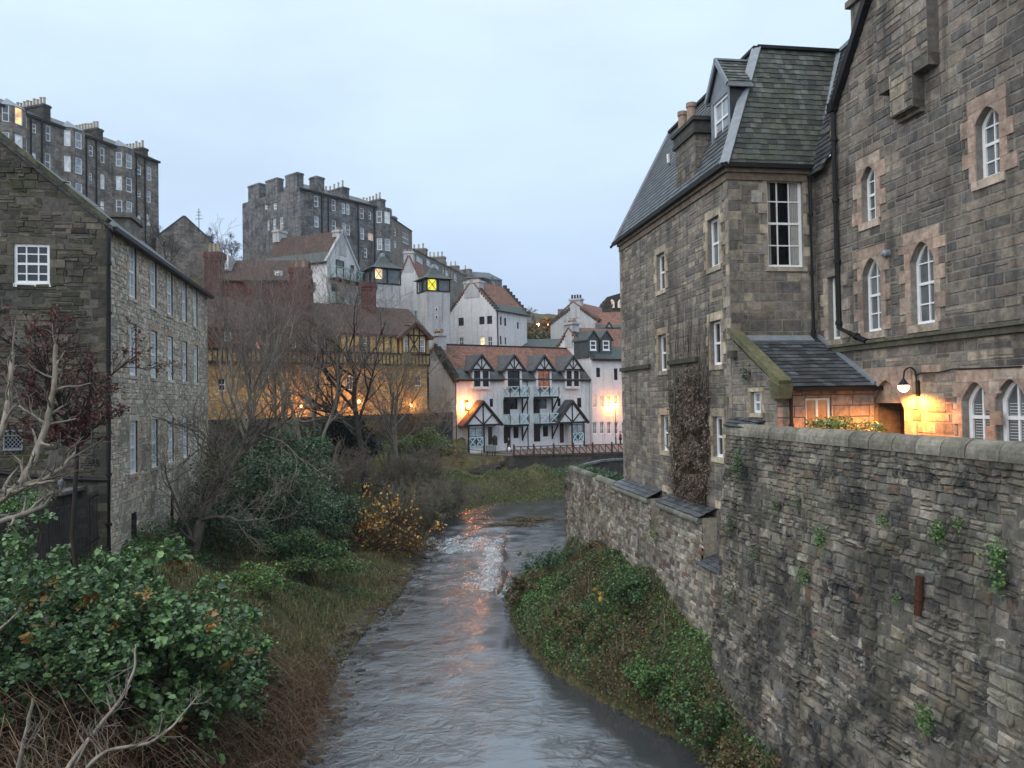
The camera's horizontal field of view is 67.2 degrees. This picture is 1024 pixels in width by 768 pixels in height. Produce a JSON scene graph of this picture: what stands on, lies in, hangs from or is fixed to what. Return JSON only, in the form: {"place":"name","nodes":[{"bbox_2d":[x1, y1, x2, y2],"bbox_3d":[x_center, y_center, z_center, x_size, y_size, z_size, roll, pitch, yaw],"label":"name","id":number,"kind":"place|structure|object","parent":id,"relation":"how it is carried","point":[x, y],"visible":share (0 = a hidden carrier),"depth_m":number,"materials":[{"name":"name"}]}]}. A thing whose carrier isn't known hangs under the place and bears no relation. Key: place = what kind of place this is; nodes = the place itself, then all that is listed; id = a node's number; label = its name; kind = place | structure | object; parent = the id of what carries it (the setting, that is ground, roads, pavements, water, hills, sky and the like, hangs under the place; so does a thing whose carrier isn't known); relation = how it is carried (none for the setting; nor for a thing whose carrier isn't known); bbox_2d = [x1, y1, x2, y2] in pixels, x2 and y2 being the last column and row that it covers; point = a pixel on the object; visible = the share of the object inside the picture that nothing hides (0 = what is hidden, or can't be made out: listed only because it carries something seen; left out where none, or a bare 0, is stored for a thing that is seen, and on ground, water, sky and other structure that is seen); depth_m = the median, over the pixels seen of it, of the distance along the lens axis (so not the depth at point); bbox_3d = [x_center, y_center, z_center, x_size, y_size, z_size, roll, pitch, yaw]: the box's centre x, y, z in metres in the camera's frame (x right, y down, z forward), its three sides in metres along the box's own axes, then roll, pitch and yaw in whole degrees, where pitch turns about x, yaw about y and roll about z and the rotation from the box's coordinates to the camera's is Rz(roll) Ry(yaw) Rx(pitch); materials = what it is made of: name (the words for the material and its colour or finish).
{"place":"outdoors","nodes":[
{"label":"outdoors","id":0,"kind":"place"},
{"bbox_2d":[0,277,770,767],"bbox_3d":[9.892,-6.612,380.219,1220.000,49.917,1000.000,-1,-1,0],"label":"ground","id":1,"kind":"structure","parent":0,"point":[468,463],"depth_m":30.46,"materials":[{"name":"plant"}]},
{"bbox_2d":[0,487,56,558],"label":"evergreen shrub","id":2,"kind":"object","parent":1,"relation":"on","point":[11,505],"visible":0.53,"depth_m":23.11,"materials":[{"name":"green plant"}]},
{"bbox_2d":[13,697,50,767],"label":"sapling","id":3,"kind":"object","parent":1,"relation":"on","point":[23,745],"visible":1,"depth_m":7.99,"materials":[{"name":"grey plant"}]},
{"bbox_2d":[0,486,84,569],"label":"terrace wall","id":4,"kind":"structure","parent":1,"relation":"on","point":[63,500],"depth_m":26.39,"materials":[{"name":"stone"}]},
{"bbox_2d":[0,489,99,610],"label":"iron railing","id":5,"kind":"object","parent":1,"relation":"on","point":[46,528],"visible":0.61,"depth_m":25.45,"materials":[{"name":"metal"}]},
{"bbox_2d":[0,312,105,533],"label":"pale tree","id":6,"kind":"object","parent":1,"relation":"on","point":[22,484],"visible":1,"depth_m":11.69,"materials":[{"name":"grey plant"}]},
{"bbox_2d":[0,507,156,745],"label":"broadleaf bush","id":7,"kind":"object","parent":1,"relation":"on","point":[57,652],"visible":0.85,"depth_m":15.64,"materials":[{"name":"green plant"}]},
{"bbox_2d":[0,97,160,250],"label":"tenement","id":8,"kind":"structure","parent":1,"relation":"on","point":[91,162],"depth_m":104.29,"materials":[{"name":"stone"}]},
{"bbox_2d":[0,303,185,591],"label":"red leaved tree","id":9,"kind":"object","parent":1,"relation":"on","point":[75,427],"visible":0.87,"depth_m":19.50,"materials":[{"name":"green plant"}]},
{"bbox_2d":[29,544,177,607],"bbox_3d":[-11.614,6.272,21.500,4.085,4.101,3.792,-2,-1,31],"label":"broadleaf bush","id":10,"kind":"object","parent":1,"relation":"on","point":[61,555],"visible":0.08,"depth_m":20.87,"materials":[{"name":"green plant"}]},
{"bbox_2d":[0,131,214,570],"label":"stone building","id":11,"kind":"structure","parent":1,"relation":"on","point":[97,270],"depth_m":28.02,"materials":[{"name":"grey stone"}]},
{"bbox_2d":[13,244,50,286],"bbox_3d":[-17.236,-4.254,27.711,1.241,1.543,0.293,-1,-1,-6],"label":"window","id":12,"kind":"structure","parent":11,"relation":"in","point":[31,261],"depth_m":27.69,"materials":[{"name":"white paint"}]},
{"bbox_2d":[129,245,134,298],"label":"window","id":13,"kind":"structure","parent":11,"relation":"in","point":[131,249],"depth_m":31.48,"materials":[{"name":"white paint"}]},
{"bbox_2d":[130,421,136,474],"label":"window","id":14,"kind":"structure","parent":11,"relation":"in","point":[132,423],"depth_m":31.32,"materials":[{"name":"white paint"}]},
{"bbox_2d":[43,645,213,767],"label":"sapling","id":15,"kind":"object","parent":1,"relation":"on","point":[91,738],"visible":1,"depth_m":7.31,"materials":[{"name":"grey plant"}]},
{"bbox_2d":[2,533,262,766],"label":"broadleaf bush","id":16,"kind":"object","parent":1,"relation":"on","point":[194,644],"visible":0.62,"depth_m":17.04,"materials":[{"name":"green plant"}]},
{"bbox_2d":[90,543,234,623],"bbox_3d":[-11.036,7.066,24.165,4.625,4.423,4.494,-1,-1,0],"label":"broadleaf bush","id":17,"kind":"object","parent":1,"relation":"on","point":[147,573],"visible":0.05,"depth_m":23.64,"materials":[{"name":"green plant"}]},
{"bbox_2d":[141,210,188,265],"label":"bare tree","id":18,"kind":"object","parent":1,"relation":"on","point":[163,244],"visible":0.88,"depth_m":98.08,"materials":[{"name":"brown plant"}]},
{"bbox_2d":[152,208,213,278],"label":"gabled house","id":19,"kind":"structure","parent":1,"relation":"on","point":[188,230],"depth_m":113.90,"materials":[{"name":"stone"}]},
{"bbox_2d":[0,576,379,767],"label":"undergrowth","id":20,"kind":"object","parent":1,"relation":"on","point":[284,728],"visible":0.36,"depth_m":18.24,"materials":[{"name":"plant"}]},
{"bbox_2d":[0,474,437,767],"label":"undergrowth","id":21,"kind":"object","parent":1,"relation":"on","point":[279,599],"visible":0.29,"depth_m":34.59,"materials":[{"name":"green plant"}]},
{"bbox_2d":[169,638,270,753],"bbox_3d":[-8.386,8.351,21.036,3.741,3.049,3.447,-1,-1,0],"label":"broadleaf bush","id":22,"kind":"object","parent":1,"relation":"on","point":[263,671],"visible":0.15,"depth_m":20.94,"materials":[{"name":"green plant"}]},
{"bbox_2d":[173,502,275,559],"bbox_3d":[-13.278,6.909,36.047,4.398,2.685,2.900,-1,-1,0],"label":"evergreen shrub","id":23,"kind":"object","parent":1,"relation":"on","point":[216,522],"visible":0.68,"depth_m":35.64,"materials":[{"name":"green plant"}]},
{"bbox_2d":[184,439,296,528],"bbox_3d":[-14.359,5.303,39.635,6.333,5.011,4.206,-1,-1,0],"label":"evergreen shrub","id":24,"kind":"object","parent":1,"relation":"on","point":[253,491],"visible":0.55,"depth_m":39.53,"materials":[{"name":"green plant"}]},
{"bbox_2d":[164,214,321,490],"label":"bare tree","id":25,"kind":"object","parent":1,"relation":"on","point":[240,356],"visible":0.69,"depth_m":50.05,"materials":[{"name":"brown plant"}]},
{"bbox_2d":[212,608,278,673],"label":"broadleaf bush","id":26,"kind":"object","parent":1,"relation":"on","point":[268,643],"visible":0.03,"depth_m":22.97,"materials":[{"name":"green plant"}]},
{"bbox_2d":[204,560,292,595],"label":"leafy bush","id":27,"kind":"object","parent":1,"relation":"on","point":[264,582],"visible":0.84,"depth_m":29.76,"materials":[{"name":"green plant"}]},
{"bbox_2d":[144,296,372,569],"bbox_3d":[-11.693,2.161,34.374,9.998,12.773,6.824,-1,-1,0],"label":"limbed tree","id":28,"kind":"object","parent":1,"relation":"on","point":[213,495],"visible":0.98,"depth_m":34.09,"materials":[{"name":"grey plant"}]},
{"bbox_2d":[225,255,314,302],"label":"tiled house","id":29,"kind":"structure","parent":1,"relation":"on","point":[286,263],"depth_m":83.09,"materials":[{"name":"tile"}]},
{"bbox_2d":[208,446,347,535],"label":"evergreen shrub","id":30,"kind":"object","parent":1,"relation":"on","point":[302,484],"visible":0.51,"depth_m":40.37,"materials":[{"name":"green plant"}]},
{"bbox_2d":[211,300,360,464],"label":"bare tree","id":31,"kind":"object","parent":1,"relation":"on","point":[272,382],"visible":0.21,"depth_m":60.19,"materials":[{"name":"brown plant"}]},
{"bbox_2d":[188,238,396,481],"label":"bare tree","id":32,"kind":"object","parent":1,"relation":"on","point":[303,367],"visible":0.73,"depth_m":54.47,"materials":[{"name":"brown plant"}]},
{"bbox_2d":[245,419,340,519],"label":"evergreen shrub","id":33,"kind":"object","parent":1,"relation":"on","point":[313,444],"visible":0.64,"depth_m":46.51,"materials":[{"name":"green plant"}]},
{"bbox_2d":[253,526,354,577],"bbox_3d":[-10.950,8.249,38.200,6.185,2.560,3.705,-1,-1,0],"label":"leafy bush","id":34,"kind":"object","parent":1,"relation":"on","point":[333,549],"visible":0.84,"depth_m":37.60,"materials":[{"name":"green plant"}]},
{"bbox_2d":[266,226,363,305],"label":"white house","id":35,"kind":"structure","parent":1,"relation":"on","point":[284,246],"depth_m":95.80,"materials":[{"name":"paint"}]},
{"bbox_2d":[242,172,391,302],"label":"tenement","id":36,"kind":"structure","parent":1,"relation":"on","point":[295,206],"depth_m":126.60,"materials":[{"name":"grey stone"}]},
{"bbox_2d":[202,243,433,419],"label":"timbered building","id":37,"kind":"structure","parent":1,"relation":"on","point":[414,333],"depth_m":75.05,"materials":[{"name":"brick"}]},
{"bbox_2d":[251,298,396,482],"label":"bare tree","id":38,"kind":"object","parent":1,"relation":"on","point":[318,383],"visible":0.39,"depth_m":59.43,"materials":[{"name":"brown plant"}]},
{"bbox_2d":[280,555,372,589],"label":"leafy bush","id":39,"kind":"object","parent":1,"relation":"on","point":[342,565],"visible":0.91,"depth_m":36.75,"materials":[{"name":"green plant"}]},
{"bbox_2d":[289,494,369,538],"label":"evergreen shrub","id":40,"kind":"object","parent":1,"relation":"on","point":[349,519],"visible":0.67,"depth_m":45.80,"materials":[{"name":"green plant"}]},
{"bbox_2d":[208,412,452,462],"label":"retaining wall","id":41,"kind":"structure","parent":1,"relation":"on","point":[442,428],"depth_m":73.92,"materials":[{"name":"stone"}]},
{"bbox_2d":[305,432,378,501],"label":"scrub willow","id":42,"kind":"object","parent":1,"relation":"on","point":[359,468],"visible":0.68,"depth_m":54.78,"materials":[{"name":"brown plant"}]},
{"bbox_2d":[271,266,415,497],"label":"bare tree","id":43,"kind":"object","parent":1,"relation":"on","point":[357,428],"visible":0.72,"depth_m":57.26,"materials":[{"name":"brown plant"}]},
{"bbox_2d":[313,415,381,489],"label":"evergreen shrub","id":44,"kind":"object","parent":1,"relation":"on","point":[336,429],"visible":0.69,"depth_m":57.63,"materials":[{"name":"green plant"}]},
{"bbox_2d":[269,516,440,766],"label":"leaf litter","id":45,"kind":"object","parent":1,"relation":"on","point":[390,601],"visible":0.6,"depth_m":35.63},
{"bbox_2d":[272,522,444,767],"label":"shingle","id":46,"kind":"object","parent":1,"relation":"on","point":[392,608],"visible":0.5,"depth_m":31.68,"materials":[{"name":"stone"}]},
{"bbox_2d":[361,253,403,308],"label":"stair tower","id":47,"kind":"structure","parent":1,"relation":"on","point":[381,268],"depth_m":95.21,"materials":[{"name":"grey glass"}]},
{"bbox_2d":[350,451,420,499],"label":"scrub willow","id":48,"kind":"object","parent":1,"relation":"on","point":[384,477],"visible":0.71,"depth_m":59.61,"materials":[{"name":"brown plant"}]},
{"bbox_2d":[324,478,448,564],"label":"autumn shrub","id":49,"kind":"object","parent":1,"relation":"on","point":[367,525],"visible":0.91,"depth_m":46.75,"materials":[{"name":"yellow plant"}]},
{"bbox_2d":[364,417,416,471],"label":"scrub","id":50,"kind":"object","parent":1,"relation":"on","point":[400,428],"visible":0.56,"depth_m":68.97,"materials":[{"name":"brown plant"}]},
{"bbox_2d":[345,339,453,484],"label":"bare tree","id":51,"kind":"object","parent":1,"relation":"on","point":[393,403],"visible":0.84,"depth_m":63.01,"materials":[{"name":"brown plant"}]},
{"bbox_2d":[390,210,411,273],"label":"terrace","id":52,"kind":"structure","parent":1,"relation":"on","point":[401,237],"depth_m":143.95,"materials":[{"name":"grey stone"}]},
{"bbox_2d":[372,471,437,527],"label":"scrub willow","id":53,"kind":"object","parent":1,"relation":"on","point":[418,504],"visible":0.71,"depth_m":54.54,"materials":[{"name":"brown plant"}]},
{"bbox_2d":[399,249,425,318],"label":"white gable house","id":54,"kind":"structure","parent":1,"relation":"on","point":[413,270],"depth_m":101.86,"materials":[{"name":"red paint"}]},
{"bbox_2d":[381,436,455,502],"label":"scrub willow","id":55,"kind":"object","parent":1,"relation":"on","point":[434,469],"visible":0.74,"depth_m":61.23,"materials":[{"name":"brown plant"}]},
{"bbox_2d":[379,426,459,492],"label":"evergreen shrub","id":56,"kind":"object","parent":1,"relation":"on","point":[420,439],"visible":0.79,"depth_m":65.06,"materials":[{"name":"green plant"}]},
{"bbox_2d":[399,411,441,457],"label":"scrub","id":57,"kind":"object","parent":1,"relation":"on","point":[411,421],"visible":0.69,"depth_m":75.52,"materials":[{"name":"brown plant"}]},
{"bbox_2d":[399,379,459,459],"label":"bare tree","id":58,"kind":"object","parent":1,"relation":"on","point":[443,411],"visible":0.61,"depth_m":77.35,"materials":[{"name":"brown plant"}]},
{"bbox_2d":[413,265,453,350],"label":"stair tower","id":59,"kind":"structure","parent":1,"relation":"on","point":[433,299],"depth_m":94.28,"materials":[{"name":"white paint"}]},
{"bbox_2d":[408,472,464,528],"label":"scrub willow","id":60,"kind":"object","parent":1,"relation":"on","point":[443,493],"visible":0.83,"depth_m":57.71,"materials":[{"name":"brown plant"}]},
{"bbox_2d":[412,243,465,306],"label":"terrace","id":61,"kind":"structure","parent":1,"relation":"on","point":[424,259],"depth_m":184.34,"materials":[{"name":"white paint"}]},
{"bbox_2d":[413,475,471,518],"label":"scrub willow","id":62,"kind":"object","parent":1,"relation":"on","point":[455,490],"visible":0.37,"depth_m":61.52,"materials":[{"name":"brown plant"}]},
{"bbox_2d":[430,477,493,516],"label":"scrub willow","id":63,"kind":"object","parent":1,"relation":"on","point":[462,501],"visible":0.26,"depth_m":63.18,"materials":[{"name":"brown plant"}]},
{"bbox_2d":[459,265,501,286],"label":"terrace","id":64,"kind":"structure","parent":1,"relation":"on","point":[488,278],"depth_m":221.02,"materials":[{"name":"white paint"}]},
{"bbox_2d":[450,279,529,345],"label":"white house","id":65,"kind":"structure","parent":1,"relation":"on","point":[482,312],"depth_m":103.87,"materials":[{"name":"paint"}]},
{"bbox_2d":[429,329,590,452],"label":"row house","id":66,"kind":"structure","parent":1,"relation":"on","point":[526,396],"depth_m":88.69,"materials":[{"name":"paint"}]},
{"bbox_2d":[404,460,622,518],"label":"grass","id":67,"kind":"structure","parent":1,"relation":"on","point":[489,473],"depth_m":73.74,"materials":[{"name":"green plant"}]},
{"bbox_2d":[500,566,554,608],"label":"bramble bush","id":68,"kind":"object","parent":1,"relation":"on","point":[516,589],"visible":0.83,"depth_m":34.78,"materials":[{"name":"green plant"}]},
{"bbox_2d":[523,339,559,346],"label":"house","id":69,"kind":"structure","parent":1,"relation":"on","point":[543,342],"depth_m":108.28,"materials":[{"name":"stone"}]},
{"bbox_2d":[488,453,622,470],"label":"embankment wall","id":70,"kind":"structure","parent":1,"relation":"on","point":[551,461],"depth_m":79.52,"materials":[{"name":"stone"}]},
{"bbox_2d":[513,442,622,456],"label":"timber railing","id":71,"kind":"object","parent":70,"relation":"on","point":[572,451],"visible":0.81,"depth_m":79.48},
{"bbox_2d":[537,539,590,571],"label":"bramble bush","id":72,"kind":"object","parent":1,"relation":"on","point":[558,560],"visible":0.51,"depth_m":36.23,"materials":[{"name":"green plant"}]},
{"bbox_2d":[533,596,611,651],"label":"bramble bush","id":73,"kind":"object","parent":1,"relation":"on","point":[578,619],"visible":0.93,"depth_m":28.16,"materials":[{"name":"green plant"}]},
{"bbox_2d":[548,294,620,338],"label":"white house","id":74,"kind":"structure","parent":1,"relation":"on","point":[587,315],"depth_m":118.95,"materials":[{"name":"paint"}]},
{"bbox_2d":[556,319,622,443],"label":"row house","id":75,"kind":"structure","parent":1,"relation":"on","point":[596,352],"depth_m":95.98,"materials":[{"name":"paint"}]},
{"bbox_2d":[576,458,623,475],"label":"garden wall","id":76,"kind":"structure","parent":1,"relation":"on","point":[612,465],"depth_m":72.62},
{"bbox_2d":[592,568,652,614],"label":"bramble bush","id":77,"kind":"object","parent":1,"relation":"on","point":[623,593],"visible":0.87,"depth_m":27.61,"materials":[{"name":"green plant"}]},
{"bbox_2d":[564,465,718,644],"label":"river wall","id":78,"kind":"structure","parent":1,"relation":"on","point":[614,514],"depth_m":28.67,"materials":[{"name":"stone"}]},
{"bbox_2d":[618,649,690,700],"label":"bramble bush","id":79,"kind":"object","parent":1,"relation":"on","point":[640,679],"visible":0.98,"depth_m":23.48,"materials":[{"name":"green plant"}]},
{"bbox_2d":[504,532,809,767],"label":"undergrowth","id":80,"kind":"object","parent":1,"relation":"on","point":[600,552],"visible":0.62,"depth_m":26.75,"materials":[{"name":"green plant"}]},
{"bbox_2d":[656,671,732,754],"bbox_3d":[5.326,9.194,21.754,3.073,1.562,2.834,0,-2,-44],"label":"bramble bush","id":81,"kind":"object","parent":1,"relation":"on","point":[687,715],"visible":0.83,"depth_m":20.91,"materials":[{"name":"green plant"}]},
{"bbox_2d":[695,735,761,767],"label":"bramble bush","id":82,"kind":"object","parent":1,"relation":"on","point":[729,757],"visible":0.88,"depth_m":19.13,"materials":[{"name":"green plant"}]},
{"bbox_2d":[610,0,1023,558],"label":"stone house","id":83,"kind":"structure","parent":1,"relation":"on","point":[867,262],"depth_m":21.52,"materials":[{"name":"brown stone"}]},
{"bbox_2d":[663,288,718,504],"bbox_3d":[5.931,0.638,26.696,0.416,7.850,5.269,-1,-1,-9],"label":"dead creeper","id":84,"kind":"object","parent":83,"relation":"attached to","point":[689,448],"visible":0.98,"depth_m":26.25,"materials":[{"name":"brown plant"}]},
{"bbox_2d":[711,218,719,266],"bbox_3d":[6.592,-4.454,24.492,0.210,1.662,0.985,-1,-1,-8],"label":"window","id":85,"kind":"structure","parent":83,"relation":"in","point":[715,223],"depth_m":24.77,"materials":[{"name":"white paint"}]},
{"bbox_2d":[714,320,721,364],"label":"window","id":86,"kind":"structure","parent":83,"relation":"in","point":[717,325],"depth_m":24.67,"materials":[{"name":"white paint"}]},
{"bbox_2d":[766,181,801,266],"bbox_3d":[8.362,-4.891,23.781,1.246,2.815,0.254,-1,-1,-6],"label":"window","id":87,"kind":"structure","parent":83,"relation":"in","point":[784,233],"depth_m":23.78,"materials":[{"name":"white paint"}]},
{"bbox_2d":[867,169,875,220],"bbox_3d":[9.961,-5.164,21.126,0.130,1.611,0.706,-1,-1,-9],"label":"window","id":88,"kind":"structure","parent":83,"relation":"in","point":[871,200],"depth_m":21.33,"materials":[{"name":"white paint"}]},
{"bbox_2d":[868,261,880,331],"bbox_3d":[10.009,-2.395,21.056,0.130,2.114,0.881,-1,-1,-9],"label":"window","id":89,"kind":"structure","parent":83,"relation":"in","point":[874,300],"depth_m":21.26,"materials":[{"name":"glass"}]},
{"bbox_2d":[898,367,920,395],"bbox_3d":[9.865,-0.058,19.136,0.573,0.737,0.300,-1,-1,0],"label":"wall lantern","id":90,"kind":"object","parent":83,"relation":"attached to","point":[903,385],"depth_m":19.13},
{"bbox_2d":[916,244,934,324],"bbox_3d":[10.314,-2.455,19.034,0.130,2.142,0.930,-1,-1,-9],"label":"window","id":91,"kind":"structure","parent":83,"relation":"in","point":[924,264],"depth_m":19.20,"materials":[{"name":"glass"}]},
{"bbox_2d":[969,384,989,439],"bbox_3d":[10.615,0.805,17.328,0.130,1.704,0.904,-1,-1,-9],"label":"window","id":92,"kind":"structure","parent":83,"relation":"in","point":[979,417],"depth_m":17.52,"materials":[{"name":"white paint"}]},
{"bbox_2d":[982,108,999,177],"bbox_3d":[10.600,-5.255,16.891,0.130,1.656,0.756,-1,-1,-9],"label":"window","id":93,"kind":"structure","parent":83,"relation":"in","point":[990,127],"depth_m":17.04,"materials":[{"name":"white paint"}]},
{"bbox_2d":[1003,381,1023,440],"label":"window","id":94,"kind":"structure","parent":83,"relation":"in","point":[1013,399],"depth_m":16.51,"materials":[{"name":"white paint"}]},
{"bbox_2d":[804,415,892,432],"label":"hedge","id":95,"kind":"object","parent":1,"relation":"on","point":[834,423],"visible":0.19,"depth_m":18.95,"materials":[{"name":"green plant"}]},
{"bbox_2d":[711,417,1023,767],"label":"garden wall","id":96,"kind":"structure","parent":1,"relation":"on","point":[839,660],"depth_m":15.36,"materials":[{"name":"stone"}]},
{"bbox_2d":[912,700,936,745],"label":"wall plant","id":97,"kind":"object","parent":96,"relation":"attached to","point":[924,724],"depth_m":13.40,"materials":[{"name":"green plant"}]},
{"bbox_2d":[927,516,947,549],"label":"wall plant","id":98,"kind":"object","parent":96,"relation":"attached to","point":[936,533],"depth_m":13.43,"materials":[{"name":"green plant"}]},
{"bbox_2d":[976,525,1009,575],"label":"wall plant","id":99,"kind":"object","parent":96,"relation":"attached to","point":[994,562],"depth_m":12.10,"materials":[{"name":"green plant"}]},
{"bbox_2d":[979,566,1008,601],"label":"wall plant","id":100,"kind":"object","parent":96,"relation":"attached to","point":[997,584],"depth_m":12.03,"materials":[{"name":"green plant"}]},
{"bbox_2d":[0,0,850,314],"label":"sky","id":101,"kind":"structure","parent":0,"point":[514,141],"materials":[{"name":"blue"}]},
{"bbox_2d":[297,498,715,767],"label":"river","id":102,"kind":"structure","parent":0,"point":[459,672],"depth_m":26.16,"materials":[{"name":"liquid"}]},
{"bbox_2d":[472,444,622,455],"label":"path","id":103,"kind":"structure","parent":0,"point":[598,447],"depth_m":85.68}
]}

